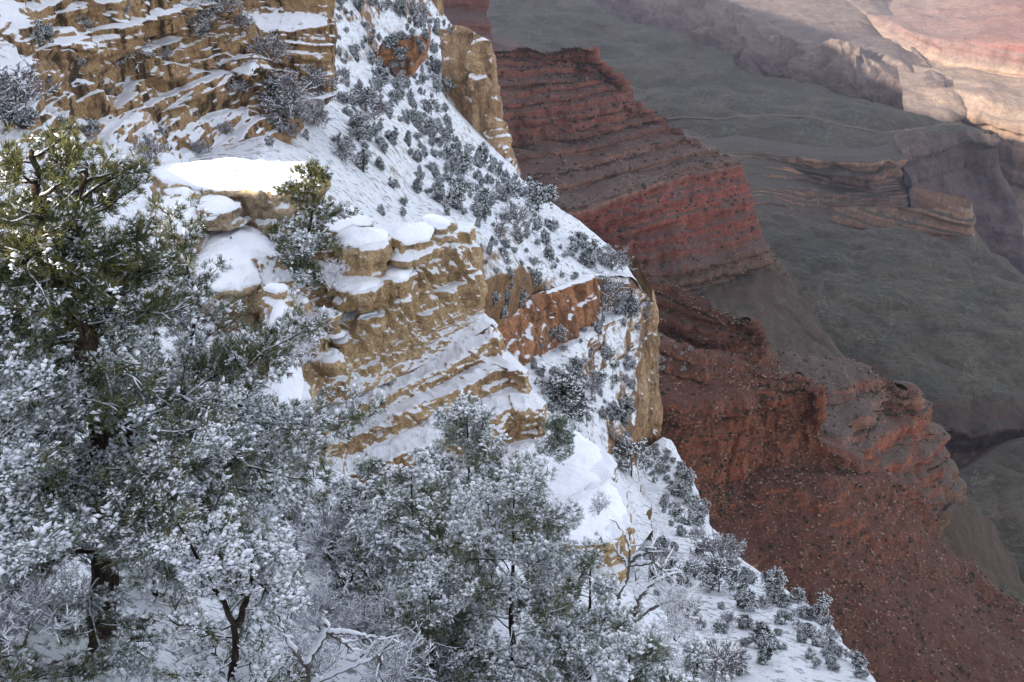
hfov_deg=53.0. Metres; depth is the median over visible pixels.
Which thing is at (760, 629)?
pinyon pine
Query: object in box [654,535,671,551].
pinyon pine
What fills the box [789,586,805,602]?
juniper
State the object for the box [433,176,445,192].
pinyon pine
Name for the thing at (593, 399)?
pinyon pine
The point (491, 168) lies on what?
juniper
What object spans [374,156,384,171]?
pinyon pine
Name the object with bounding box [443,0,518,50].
canyon wall
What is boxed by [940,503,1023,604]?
shale spur
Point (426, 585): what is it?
pinyon pine
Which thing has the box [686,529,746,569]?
bare shrub
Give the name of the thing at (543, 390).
pinyon pine
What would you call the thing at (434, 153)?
juniper
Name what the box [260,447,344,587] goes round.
frosted tree
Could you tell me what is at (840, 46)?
gorge wall
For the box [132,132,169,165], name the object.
bare shrub
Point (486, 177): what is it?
pinyon pine
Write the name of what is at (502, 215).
juniper
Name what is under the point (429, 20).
juniper
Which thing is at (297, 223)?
juniper
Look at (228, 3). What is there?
bare shrub
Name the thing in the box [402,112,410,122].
juniper
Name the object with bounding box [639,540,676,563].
bare shrub
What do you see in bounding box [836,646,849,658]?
juniper
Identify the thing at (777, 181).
cliff band
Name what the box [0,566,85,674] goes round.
frosted shrub
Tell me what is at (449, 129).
juniper
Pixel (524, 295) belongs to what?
pinyon pine
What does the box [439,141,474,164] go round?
juniper
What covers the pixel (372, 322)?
boulder
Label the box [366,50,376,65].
pinyon pine
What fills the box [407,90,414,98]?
pinyon pine
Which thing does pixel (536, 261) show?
bare shrub
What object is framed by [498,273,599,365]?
orange cliff
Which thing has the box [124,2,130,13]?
bare shrub
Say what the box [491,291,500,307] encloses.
pinyon pine
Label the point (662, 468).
juniper
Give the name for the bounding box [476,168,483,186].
pinyon pine
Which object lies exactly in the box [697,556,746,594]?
juniper
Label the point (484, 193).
juniper
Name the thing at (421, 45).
pinyon pine
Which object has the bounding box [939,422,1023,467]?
gorge slope
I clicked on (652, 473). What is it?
juniper
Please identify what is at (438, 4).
tan pinnacle
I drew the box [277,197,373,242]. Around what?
rock ledge
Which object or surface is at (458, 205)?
pinyon pine
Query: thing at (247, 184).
rock ledge
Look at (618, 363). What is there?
juniper
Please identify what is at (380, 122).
pinyon pine
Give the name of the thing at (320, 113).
bare shrub
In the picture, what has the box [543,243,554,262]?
pinyon pine
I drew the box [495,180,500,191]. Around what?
pinyon pine
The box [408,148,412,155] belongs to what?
pinyon pine
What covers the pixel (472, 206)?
juniper
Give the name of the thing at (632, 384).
pinyon pine
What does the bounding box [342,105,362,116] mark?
juniper
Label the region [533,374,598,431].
juniper
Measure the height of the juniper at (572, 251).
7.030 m
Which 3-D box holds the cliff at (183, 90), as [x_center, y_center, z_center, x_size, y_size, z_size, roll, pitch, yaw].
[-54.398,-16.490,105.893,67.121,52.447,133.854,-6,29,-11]
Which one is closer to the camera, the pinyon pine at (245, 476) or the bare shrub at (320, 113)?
the pinyon pine at (245, 476)
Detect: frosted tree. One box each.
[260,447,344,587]
[269,479,374,597]
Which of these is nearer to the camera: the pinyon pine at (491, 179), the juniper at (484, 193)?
the juniper at (484, 193)
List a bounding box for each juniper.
[0,95,39,131]
[0,113,389,681]
[28,19,55,46]
[57,114,66,124]
[75,15,93,29]
[76,57,85,65]
[77,117,100,137]
[191,19,211,38]
[205,0,225,15]
[260,156,365,265]
[264,135,274,146]
[267,116,277,125]
[280,229,326,289]
[336,0,345,5]
[337,90,350,103]
[340,76,350,88]
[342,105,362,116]
[345,126,371,143]
[348,109,374,132]
[349,87,380,106]
[360,21,370,29]
[365,133,372,141]
[367,0,374,6]
[368,66,392,89]
[368,122,380,137]
[370,83,378,90]
[377,1,389,13]
[380,33,398,50]
[386,29,405,45]
[388,89,404,104]
[390,78,402,85]
[391,0,406,12]
[391,46,407,64]
[394,89,405,99]
[396,46,408,53]
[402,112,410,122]
[403,34,411,39]
[404,108,417,122]
[408,27,416,34]
[412,132,422,139]
[413,170,425,178]
[416,1,429,13]
[417,126,428,135]
[420,98,443,115]
[424,187,433,193]
[425,17,433,23]
[425,161,437,171]
[430,147,443,158]
[430,179,468,206]
[431,74,456,94]
[435,137,444,148]
[438,123,445,134]
[438,132,453,142]
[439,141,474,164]
[441,171,453,181]
[442,124,455,134]
[447,156,469,175]
[448,177,474,194]
[461,162,473,171]
[469,202,480,210]
[472,186,501,207]
[486,160,503,175]
[494,177,514,201]
[498,246,508,256]
[499,211,510,222]
[500,238,510,248]
[511,247,517,253]
[512,176,559,214]
[525,215,542,233]
[531,267,544,288]
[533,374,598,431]
[544,218,559,231]
[544,363,578,388]
[549,262,557,269]
[549,324,567,342]
[563,237,601,260]
[568,231,589,249]
[568,357,584,373]
[570,271,578,279]
[590,369,607,379]
[605,402,624,422]
[610,359,620,368]
[611,434,661,476]
[613,296,638,318]
[622,356,637,370]
[647,445,660,455]
[648,470,655,475]
[652,476,657,482]
[654,461,670,474]
[658,451,670,461]
[658,555,697,586]
[663,474,670,480]
[665,479,684,498]
[666,475,680,484]
[668,501,680,507]
[668,506,697,525]
[674,466,696,487]
[676,461,686,469]
[676,466,688,479]
[678,484,693,498]
[688,503,710,519]
[691,496,710,511]
[692,512,705,526]
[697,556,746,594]
[711,621,729,633]
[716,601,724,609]
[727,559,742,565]
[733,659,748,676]
[738,636,753,646]
[739,566,759,584]
[760,566,787,586]
[772,609,795,624]
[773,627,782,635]
[774,591,794,607]
[776,639,787,650]
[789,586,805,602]
[789,606,807,618]
[795,627,807,643]
[798,588,832,621]
[804,647,816,659]
[810,627,827,647]
[810,657,821,668]
[816,614,833,628]
[819,644,832,656]
[825,653,838,668]
[826,662,840,670]
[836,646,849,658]
[852,668,870,678]
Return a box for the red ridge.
[642,272,782,368]
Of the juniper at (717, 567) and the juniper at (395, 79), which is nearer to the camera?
the juniper at (717, 567)
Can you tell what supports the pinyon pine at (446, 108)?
on the snow slope at (369, 190)
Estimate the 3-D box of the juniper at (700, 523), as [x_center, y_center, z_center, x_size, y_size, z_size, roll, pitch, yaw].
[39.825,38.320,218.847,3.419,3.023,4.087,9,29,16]
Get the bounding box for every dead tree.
[245,607,404,681]
[603,519,699,632]
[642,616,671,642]
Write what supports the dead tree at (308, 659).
on the snowy ground
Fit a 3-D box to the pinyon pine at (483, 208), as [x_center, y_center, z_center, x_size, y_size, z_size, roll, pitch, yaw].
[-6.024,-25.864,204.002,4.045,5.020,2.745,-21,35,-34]
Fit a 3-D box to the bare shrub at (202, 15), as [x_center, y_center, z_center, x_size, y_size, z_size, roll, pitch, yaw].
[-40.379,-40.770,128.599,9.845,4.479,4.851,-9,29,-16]
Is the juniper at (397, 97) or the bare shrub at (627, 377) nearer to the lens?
the bare shrub at (627, 377)
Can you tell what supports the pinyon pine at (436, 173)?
on the snow slope at (369, 190)
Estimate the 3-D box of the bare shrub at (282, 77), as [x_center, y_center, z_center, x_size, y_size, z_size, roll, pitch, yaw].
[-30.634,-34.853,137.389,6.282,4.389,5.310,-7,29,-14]
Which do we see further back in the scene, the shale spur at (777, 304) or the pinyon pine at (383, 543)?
the shale spur at (777, 304)
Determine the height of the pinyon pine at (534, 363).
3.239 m
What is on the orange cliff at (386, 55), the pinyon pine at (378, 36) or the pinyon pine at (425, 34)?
the pinyon pine at (425, 34)
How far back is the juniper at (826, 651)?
106.62 m
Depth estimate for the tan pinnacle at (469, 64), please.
416.35 m
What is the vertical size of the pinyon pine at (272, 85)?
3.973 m
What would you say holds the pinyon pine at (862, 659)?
on the snow slope at (792, 663)
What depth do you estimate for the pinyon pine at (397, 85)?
309.31 m
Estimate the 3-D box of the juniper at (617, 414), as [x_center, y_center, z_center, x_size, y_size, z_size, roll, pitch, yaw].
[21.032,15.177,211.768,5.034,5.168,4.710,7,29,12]
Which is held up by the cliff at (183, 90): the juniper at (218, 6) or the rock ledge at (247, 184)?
the juniper at (218, 6)
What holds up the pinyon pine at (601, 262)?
on the snow slope at (369, 190)
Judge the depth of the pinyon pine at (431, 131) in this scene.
300.87 m
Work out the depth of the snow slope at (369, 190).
216.87 m
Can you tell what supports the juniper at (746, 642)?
on the snow slope at (792, 663)
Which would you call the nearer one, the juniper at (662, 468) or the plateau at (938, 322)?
the juniper at (662, 468)
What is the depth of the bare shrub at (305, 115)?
136.36 m
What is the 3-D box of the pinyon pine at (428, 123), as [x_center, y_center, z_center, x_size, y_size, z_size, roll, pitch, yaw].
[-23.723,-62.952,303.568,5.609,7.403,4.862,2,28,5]
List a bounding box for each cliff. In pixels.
[0,0,304,286]
[242,0,337,104]
[373,24,430,77]
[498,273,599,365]
[624,247,662,448]
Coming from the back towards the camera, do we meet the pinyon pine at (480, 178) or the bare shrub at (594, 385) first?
the pinyon pine at (480, 178)
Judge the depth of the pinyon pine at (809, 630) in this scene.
115.66 m
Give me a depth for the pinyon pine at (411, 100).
312.08 m
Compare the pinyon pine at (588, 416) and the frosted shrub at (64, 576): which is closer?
the frosted shrub at (64, 576)
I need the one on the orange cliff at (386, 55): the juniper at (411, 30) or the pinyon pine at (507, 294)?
the juniper at (411, 30)
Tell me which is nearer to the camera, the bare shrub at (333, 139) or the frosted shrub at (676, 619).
the frosted shrub at (676, 619)
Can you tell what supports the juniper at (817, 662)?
on the snow slope at (792, 663)
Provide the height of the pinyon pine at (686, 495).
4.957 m
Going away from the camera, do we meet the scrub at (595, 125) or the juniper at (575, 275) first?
the juniper at (575, 275)
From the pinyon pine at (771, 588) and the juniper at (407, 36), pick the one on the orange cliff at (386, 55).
the juniper at (407, 36)
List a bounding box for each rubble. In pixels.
[493,47,781,295]
[647,273,780,366]
[659,334,1023,681]
[779,352,964,532]
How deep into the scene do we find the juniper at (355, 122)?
186.52 m
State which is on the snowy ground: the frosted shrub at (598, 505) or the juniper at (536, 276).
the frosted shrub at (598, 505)
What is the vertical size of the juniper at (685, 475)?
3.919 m
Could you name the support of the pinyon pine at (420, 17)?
on the orange cliff at (386, 55)
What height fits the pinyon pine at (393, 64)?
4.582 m
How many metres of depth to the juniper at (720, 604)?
124.93 m
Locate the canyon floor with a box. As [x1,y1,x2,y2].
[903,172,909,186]
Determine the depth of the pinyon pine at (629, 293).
260.82 m
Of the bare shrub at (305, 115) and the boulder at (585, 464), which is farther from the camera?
the bare shrub at (305, 115)
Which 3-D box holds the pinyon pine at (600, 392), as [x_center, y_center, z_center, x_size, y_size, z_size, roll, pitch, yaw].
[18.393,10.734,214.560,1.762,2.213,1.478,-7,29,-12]
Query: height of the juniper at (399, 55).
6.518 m
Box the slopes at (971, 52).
[866,0,1023,235]
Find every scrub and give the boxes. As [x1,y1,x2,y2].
[495,46,786,294]
[647,272,779,368]
[659,336,1023,681]
[777,350,966,524]
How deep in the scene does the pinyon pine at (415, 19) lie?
339.81 m
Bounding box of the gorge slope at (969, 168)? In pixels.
[894,129,1023,274]
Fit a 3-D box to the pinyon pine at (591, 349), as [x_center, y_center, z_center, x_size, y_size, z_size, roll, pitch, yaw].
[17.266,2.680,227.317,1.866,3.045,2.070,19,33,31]
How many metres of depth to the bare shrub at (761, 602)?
129.59 m
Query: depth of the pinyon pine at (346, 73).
239.15 m
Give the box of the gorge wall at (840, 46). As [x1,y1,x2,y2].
[600,0,946,109]
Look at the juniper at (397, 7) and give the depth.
454.01 m
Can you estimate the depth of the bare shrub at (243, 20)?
135.98 m
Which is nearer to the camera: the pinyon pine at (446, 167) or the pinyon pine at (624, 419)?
the pinyon pine at (624, 419)
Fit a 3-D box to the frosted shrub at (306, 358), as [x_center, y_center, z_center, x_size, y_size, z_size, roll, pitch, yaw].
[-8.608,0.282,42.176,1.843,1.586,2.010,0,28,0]
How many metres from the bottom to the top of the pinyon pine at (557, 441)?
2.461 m
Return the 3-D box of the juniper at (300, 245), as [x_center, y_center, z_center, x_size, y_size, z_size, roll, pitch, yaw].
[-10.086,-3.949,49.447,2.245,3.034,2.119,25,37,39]
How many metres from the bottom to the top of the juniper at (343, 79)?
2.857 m
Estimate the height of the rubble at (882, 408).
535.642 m
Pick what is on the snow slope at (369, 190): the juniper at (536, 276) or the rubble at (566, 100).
the juniper at (536, 276)
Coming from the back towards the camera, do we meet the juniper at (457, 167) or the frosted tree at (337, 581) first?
the juniper at (457, 167)
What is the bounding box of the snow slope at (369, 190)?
[177,0,643,339]
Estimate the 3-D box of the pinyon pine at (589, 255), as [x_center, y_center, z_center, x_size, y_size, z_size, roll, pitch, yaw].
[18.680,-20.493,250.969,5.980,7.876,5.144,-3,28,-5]
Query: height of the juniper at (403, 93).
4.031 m
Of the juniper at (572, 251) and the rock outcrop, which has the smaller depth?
the rock outcrop
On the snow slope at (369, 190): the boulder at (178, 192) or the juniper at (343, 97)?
the juniper at (343, 97)
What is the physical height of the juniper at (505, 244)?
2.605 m
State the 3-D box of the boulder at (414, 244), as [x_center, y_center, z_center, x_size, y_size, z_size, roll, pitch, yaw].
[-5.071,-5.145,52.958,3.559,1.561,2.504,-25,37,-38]
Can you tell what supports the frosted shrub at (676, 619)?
on the snowy ground
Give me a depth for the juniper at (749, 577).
146.32 m
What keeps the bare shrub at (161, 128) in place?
on the cliff at (183, 90)
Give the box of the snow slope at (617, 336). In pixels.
[247,276,652,551]
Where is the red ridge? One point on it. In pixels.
(753, 325)
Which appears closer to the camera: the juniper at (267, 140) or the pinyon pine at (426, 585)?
the pinyon pine at (426, 585)
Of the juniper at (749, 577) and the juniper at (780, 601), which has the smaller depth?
the juniper at (780, 601)
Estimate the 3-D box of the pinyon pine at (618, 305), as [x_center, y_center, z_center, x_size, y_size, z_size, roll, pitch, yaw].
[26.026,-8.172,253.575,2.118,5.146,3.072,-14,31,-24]
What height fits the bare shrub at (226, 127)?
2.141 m
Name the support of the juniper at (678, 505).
on the snow slope at (792, 663)
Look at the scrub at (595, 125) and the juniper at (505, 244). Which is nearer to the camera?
the juniper at (505, 244)
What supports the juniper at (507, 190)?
on the snow slope at (369, 190)
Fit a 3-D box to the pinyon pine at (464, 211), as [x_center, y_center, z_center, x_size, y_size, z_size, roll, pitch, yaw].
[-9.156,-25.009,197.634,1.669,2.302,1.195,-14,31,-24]
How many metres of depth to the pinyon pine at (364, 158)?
160.89 m
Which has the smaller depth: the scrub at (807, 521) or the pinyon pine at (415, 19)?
the pinyon pine at (415, 19)
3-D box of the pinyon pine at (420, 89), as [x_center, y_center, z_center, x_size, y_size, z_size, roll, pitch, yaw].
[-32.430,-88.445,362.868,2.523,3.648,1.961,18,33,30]
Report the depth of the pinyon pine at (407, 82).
336.91 m
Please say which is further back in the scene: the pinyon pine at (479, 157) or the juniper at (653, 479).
the pinyon pine at (479, 157)
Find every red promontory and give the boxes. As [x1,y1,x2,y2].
[494,46,787,296]
[776,351,966,534]
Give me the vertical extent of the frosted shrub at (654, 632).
1.406 m
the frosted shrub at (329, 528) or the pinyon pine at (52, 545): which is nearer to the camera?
the pinyon pine at (52, 545)
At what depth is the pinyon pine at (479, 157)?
330.51 m
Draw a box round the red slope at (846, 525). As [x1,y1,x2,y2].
[657,335,1023,681]
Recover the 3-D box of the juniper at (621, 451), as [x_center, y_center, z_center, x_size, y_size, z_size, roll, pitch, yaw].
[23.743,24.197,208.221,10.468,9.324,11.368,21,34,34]
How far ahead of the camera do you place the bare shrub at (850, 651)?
111.83 m
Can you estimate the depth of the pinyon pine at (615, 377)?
230.69 m
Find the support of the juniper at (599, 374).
on the snow slope at (617, 336)
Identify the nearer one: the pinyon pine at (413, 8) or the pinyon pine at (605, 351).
the pinyon pine at (605, 351)
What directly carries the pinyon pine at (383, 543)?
on the snowy ground
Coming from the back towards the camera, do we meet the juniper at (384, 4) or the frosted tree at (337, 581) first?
the juniper at (384, 4)
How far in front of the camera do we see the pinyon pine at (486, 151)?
346.69 m
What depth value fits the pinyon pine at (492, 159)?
367.81 m
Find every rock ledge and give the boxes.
[149,157,330,238]
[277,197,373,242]
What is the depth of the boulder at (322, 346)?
49.81 m
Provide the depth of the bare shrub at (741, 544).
198.55 m
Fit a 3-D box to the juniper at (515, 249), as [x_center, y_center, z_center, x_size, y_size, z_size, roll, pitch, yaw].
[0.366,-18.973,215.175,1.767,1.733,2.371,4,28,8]
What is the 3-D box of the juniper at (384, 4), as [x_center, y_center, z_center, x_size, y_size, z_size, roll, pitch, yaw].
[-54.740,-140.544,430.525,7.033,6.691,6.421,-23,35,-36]
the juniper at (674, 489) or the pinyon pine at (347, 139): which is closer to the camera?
the pinyon pine at (347, 139)
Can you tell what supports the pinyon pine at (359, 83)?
on the snow slope at (369, 190)
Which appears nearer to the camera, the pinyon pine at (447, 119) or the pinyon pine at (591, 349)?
the pinyon pine at (591, 349)
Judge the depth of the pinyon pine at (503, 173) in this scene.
343.59 m
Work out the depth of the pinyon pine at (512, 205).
263.44 m
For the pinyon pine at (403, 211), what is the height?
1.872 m
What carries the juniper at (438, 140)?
on the snow slope at (369, 190)
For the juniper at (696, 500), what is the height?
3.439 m
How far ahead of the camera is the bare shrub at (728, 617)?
117.76 m
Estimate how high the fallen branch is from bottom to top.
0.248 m
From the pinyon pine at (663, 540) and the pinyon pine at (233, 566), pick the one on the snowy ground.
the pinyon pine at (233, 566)
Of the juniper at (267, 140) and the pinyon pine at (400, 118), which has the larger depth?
the pinyon pine at (400, 118)
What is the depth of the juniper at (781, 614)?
120.39 m
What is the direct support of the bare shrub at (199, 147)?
on the cliff at (183, 90)
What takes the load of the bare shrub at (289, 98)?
on the cliff at (183, 90)
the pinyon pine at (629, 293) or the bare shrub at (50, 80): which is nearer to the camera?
the bare shrub at (50, 80)
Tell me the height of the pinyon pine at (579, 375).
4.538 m
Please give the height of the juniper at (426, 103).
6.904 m
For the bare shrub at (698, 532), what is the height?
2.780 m
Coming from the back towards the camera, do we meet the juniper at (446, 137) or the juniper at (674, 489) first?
the juniper at (446, 137)
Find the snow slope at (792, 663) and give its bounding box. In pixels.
[624,437,875,681]
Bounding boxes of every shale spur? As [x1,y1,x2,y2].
[702,268,845,357]
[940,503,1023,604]
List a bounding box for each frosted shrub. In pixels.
[0,558,90,616]
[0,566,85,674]
[31,565,90,622]
[237,583,320,670]
[276,622,350,681]
[282,337,322,366]
[290,571,353,648]
[292,305,333,341]
[305,503,342,567]
[316,256,352,290]
[328,577,410,646]
[351,622,442,681]
[587,490,611,519]
[629,618,684,676]
[644,558,707,651]
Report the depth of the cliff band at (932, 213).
2700.05 m
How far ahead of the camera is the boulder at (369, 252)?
51.11 m
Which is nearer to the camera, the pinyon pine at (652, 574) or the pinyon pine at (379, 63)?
the pinyon pine at (652, 574)
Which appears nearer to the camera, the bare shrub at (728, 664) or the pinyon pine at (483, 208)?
the bare shrub at (728, 664)
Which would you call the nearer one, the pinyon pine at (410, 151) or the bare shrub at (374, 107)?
the bare shrub at (374, 107)
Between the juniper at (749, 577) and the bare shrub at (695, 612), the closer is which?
the bare shrub at (695, 612)
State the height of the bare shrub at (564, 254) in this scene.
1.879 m
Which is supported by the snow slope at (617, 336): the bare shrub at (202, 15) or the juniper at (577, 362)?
the juniper at (577, 362)
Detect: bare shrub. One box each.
[0,60,62,123]
[46,75,53,84]
[114,38,156,71]
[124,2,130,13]
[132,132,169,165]
[156,125,170,135]
[160,45,175,60]
[181,0,230,32]
[188,139,212,153]
[213,0,245,12]
[216,119,234,134]
[226,77,247,97]
[233,11,256,30]
[246,26,293,63]
[254,78,316,126]
[260,65,305,95]
[279,99,322,127]
[284,124,301,137]
[294,63,351,102]
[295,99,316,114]
[305,101,330,128]
[329,141,362,164]
[330,134,343,142]
[356,90,395,121]
[485,216,528,240]
[489,168,533,198]
[493,202,531,229]
[503,256,512,264]
[526,255,543,266]
[550,393,566,407]
[557,344,568,351]
[559,252,569,257]
[581,372,611,394]
[593,267,629,315]
[595,243,637,272]
[614,434,629,448]
[621,372,630,383]
[625,354,634,363]
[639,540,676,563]
[642,307,651,319]
[672,594,702,623]
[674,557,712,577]
[686,525,706,538]
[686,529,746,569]
[690,632,751,681]
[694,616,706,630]
[716,610,736,622]
[719,532,745,558]
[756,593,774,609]
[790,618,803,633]
[821,625,841,640]
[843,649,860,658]
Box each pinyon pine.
[0,316,113,681]
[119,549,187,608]
[139,492,322,681]
[203,400,326,536]
[265,69,282,97]
[275,119,285,132]
[302,129,308,140]
[322,449,399,607]
[335,133,356,150]
[337,45,341,57]
[340,443,498,653]
[343,67,349,79]
[348,93,357,105]
[350,43,359,62]
[352,0,363,12]
[354,148,369,172]
[356,455,648,681]
[357,79,362,89]
[361,141,369,150]
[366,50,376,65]
[372,554,495,681]
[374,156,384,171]
[375,56,382,67]
[375,75,383,91]
[376,32,381,41]
[376,135,387,152]
[376,204,385,216]
[377,118,383,130]
[384,104,393,118]
[384,126,399,145]
[386,389,543,608]
[388,176,400,188]
[390,60,398,70]
[392,81,402,90]
[396,69,405,83]
[397,4,406,17]
[397,115,404,122]
[398,196,408,206]
[399,206,407,216]
[403,76,411,88]
[404,130,411,147]
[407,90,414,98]
[408,95,417,109]
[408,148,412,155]
[409,3,418,16]
[411,175,423,193]
[412,11,419,28]
[412,149,423,162]
[414,110,424,127]
[417,38,425,54]
[417,86,422,94]
[418,14,426,27]
[418,72,426,84]
[420,26,430,44]
[421,144,428,158]
[423,116,439,135]
[427,124,435,139]
[427,135,434,146]
[428,55,441,74]
[429,39,438,53]
[431,165,440,179]
[432,19,439,35]
[432,75,442,94]
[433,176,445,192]
[436,117,442,124]
[441,102,449,111]
[442,199,450,215]
[443,113,452,125]
[443,162,450,172]
[451,198,462,211]
[454,136,462,148]
[461,206,468,214]
[473,145,483,168]
[473,198,490,221]
[474,193,478,202]
[474,212,481,227]
[476,141,489,166]
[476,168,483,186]
[484,172,489,184]
[486,235,494,254]
[489,154,498,167]
[489,174,494,184]
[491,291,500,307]
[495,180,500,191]
[499,170,509,180]
[500,305,508,318]
[503,285,510,306]
[506,266,514,279]
[510,200,518,210]
[513,223,523,243]
[519,288,528,308]
[522,229,530,238]
[527,548,643,681]
[530,356,537,369]
[534,238,540,245]
[534,365,546,376]
[534,411,577,465]
[540,228,551,245]
[540,387,545,394]
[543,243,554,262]
[547,400,558,413]
[577,372,582,383]
[578,244,599,268]
[578,621,702,681]
[585,411,591,420]
[588,347,593,357]
[590,394,596,402]
[593,319,603,334]
[597,389,602,396]
[599,252,606,264]
[599,341,611,361]
[599,406,607,419]
[610,373,620,383]
[613,298,621,314]
[620,288,635,306]
[620,396,634,415]
[620,409,629,426]
[629,379,635,389]
[648,564,662,582]
[651,631,735,681]
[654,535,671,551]
[658,492,669,507]
[670,541,678,551]
[674,524,686,535]
[681,487,691,505]
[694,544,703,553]
[731,583,759,612]
[735,612,753,629]
[748,619,777,648]
[755,633,776,665]
[763,577,786,603]
[802,622,815,637]
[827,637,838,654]
[850,651,868,669]
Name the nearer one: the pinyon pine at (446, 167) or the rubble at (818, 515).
the pinyon pine at (446, 167)
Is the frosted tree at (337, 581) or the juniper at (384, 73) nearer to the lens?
the frosted tree at (337, 581)
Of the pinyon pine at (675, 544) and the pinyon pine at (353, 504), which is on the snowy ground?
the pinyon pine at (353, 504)
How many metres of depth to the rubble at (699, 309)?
1012.21 m
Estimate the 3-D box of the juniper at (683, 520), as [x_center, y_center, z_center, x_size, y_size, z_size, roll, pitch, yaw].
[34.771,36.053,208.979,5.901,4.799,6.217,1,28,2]
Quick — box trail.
[667,114,957,132]
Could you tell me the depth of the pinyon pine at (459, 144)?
332.12 m
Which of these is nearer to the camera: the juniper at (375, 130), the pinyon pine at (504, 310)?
the pinyon pine at (504, 310)
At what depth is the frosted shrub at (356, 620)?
17.47 m
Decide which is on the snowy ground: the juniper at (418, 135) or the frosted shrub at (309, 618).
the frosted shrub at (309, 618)
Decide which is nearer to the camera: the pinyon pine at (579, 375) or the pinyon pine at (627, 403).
the pinyon pine at (579, 375)
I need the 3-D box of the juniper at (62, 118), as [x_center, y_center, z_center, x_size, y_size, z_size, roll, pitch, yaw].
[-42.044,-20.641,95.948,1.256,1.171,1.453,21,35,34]
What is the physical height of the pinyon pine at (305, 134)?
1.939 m
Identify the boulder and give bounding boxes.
[151,195,209,263]
[164,187,202,205]
[182,225,271,332]
[195,194,246,230]
[258,282,295,312]
[262,289,320,462]
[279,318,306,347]
[292,295,313,317]
[306,330,328,355]
[310,347,346,378]
[317,307,346,338]
[320,269,389,312]
[329,329,352,354]
[332,226,393,278]
[353,310,385,334]
[380,263,417,307]
[388,221,440,267]
[421,214,457,241]
[511,430,617,516]
[556,478,635,583]
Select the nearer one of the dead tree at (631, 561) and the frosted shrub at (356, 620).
the frosted shrub at (356, 620)
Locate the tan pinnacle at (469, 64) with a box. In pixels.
[438,25,520,173]
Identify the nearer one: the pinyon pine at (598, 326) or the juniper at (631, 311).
the pinyon pine at (598, 326)
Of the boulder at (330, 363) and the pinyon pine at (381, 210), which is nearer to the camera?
the boulder at (330, 363)
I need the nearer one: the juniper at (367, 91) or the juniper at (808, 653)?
the juniper at (808, 653)
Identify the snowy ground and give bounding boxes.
[0,285,686,681]
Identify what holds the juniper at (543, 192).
on the snow slope at (369, 190)
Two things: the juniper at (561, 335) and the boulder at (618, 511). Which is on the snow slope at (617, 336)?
the juniper at (561, 335)
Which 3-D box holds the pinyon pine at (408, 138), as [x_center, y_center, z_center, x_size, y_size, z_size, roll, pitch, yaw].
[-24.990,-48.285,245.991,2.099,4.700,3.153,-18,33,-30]
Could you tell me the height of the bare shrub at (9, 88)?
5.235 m
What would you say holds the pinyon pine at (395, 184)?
on the snow slope at (369, 190)
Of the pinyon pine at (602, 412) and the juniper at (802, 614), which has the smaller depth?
the juniper at (802, 614)
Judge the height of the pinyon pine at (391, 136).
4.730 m
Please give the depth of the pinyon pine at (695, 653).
16.39 m
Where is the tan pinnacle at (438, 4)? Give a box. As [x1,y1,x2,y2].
[432,0,451,28]
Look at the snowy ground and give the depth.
18.70 m
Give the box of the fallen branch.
[46,642,88,665]
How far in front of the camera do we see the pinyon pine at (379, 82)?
283.10 m
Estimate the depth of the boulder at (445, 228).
53.93 m
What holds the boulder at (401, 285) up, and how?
on the rock outcrop
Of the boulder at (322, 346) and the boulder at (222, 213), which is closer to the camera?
the boulder at (322, 346)
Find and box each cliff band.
[701,135,914,223]
[831,185,982,243]
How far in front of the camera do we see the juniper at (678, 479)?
252.01 m
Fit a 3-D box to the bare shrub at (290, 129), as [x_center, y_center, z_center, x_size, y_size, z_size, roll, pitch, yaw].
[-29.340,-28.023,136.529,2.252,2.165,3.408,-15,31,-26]
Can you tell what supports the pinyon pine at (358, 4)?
on the snow slope at (369, 190)
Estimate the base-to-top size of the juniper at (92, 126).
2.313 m
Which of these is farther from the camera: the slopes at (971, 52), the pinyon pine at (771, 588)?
the slopes at (971, 52)
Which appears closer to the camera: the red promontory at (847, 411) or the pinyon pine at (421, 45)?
the pinyon pine at (421, 45)
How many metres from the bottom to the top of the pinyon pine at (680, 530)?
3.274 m
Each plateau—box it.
[487,0,989,175]
[755,209,1023,438]
[958,436,1023,583]
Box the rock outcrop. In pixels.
[250,221,549,491]
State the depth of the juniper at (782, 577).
147.48 m
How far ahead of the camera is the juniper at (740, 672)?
96.03 m
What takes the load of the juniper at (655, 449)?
on the snow slope at (792, 663)
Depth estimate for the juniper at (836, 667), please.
102.26 m
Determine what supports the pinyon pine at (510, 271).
on the snow slope at (369, 190)
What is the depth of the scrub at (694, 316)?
1018.71 m
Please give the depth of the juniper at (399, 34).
331.30 m
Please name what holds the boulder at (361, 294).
on the rock outcrop
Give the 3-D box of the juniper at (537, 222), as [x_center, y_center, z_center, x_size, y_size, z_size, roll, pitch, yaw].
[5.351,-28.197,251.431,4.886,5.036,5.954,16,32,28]
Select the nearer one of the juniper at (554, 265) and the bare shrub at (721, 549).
the bare shrub at (721, 549)
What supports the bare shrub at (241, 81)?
on the cliff at (183, 90)
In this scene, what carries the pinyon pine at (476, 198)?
on the snow slope at (369, 190)

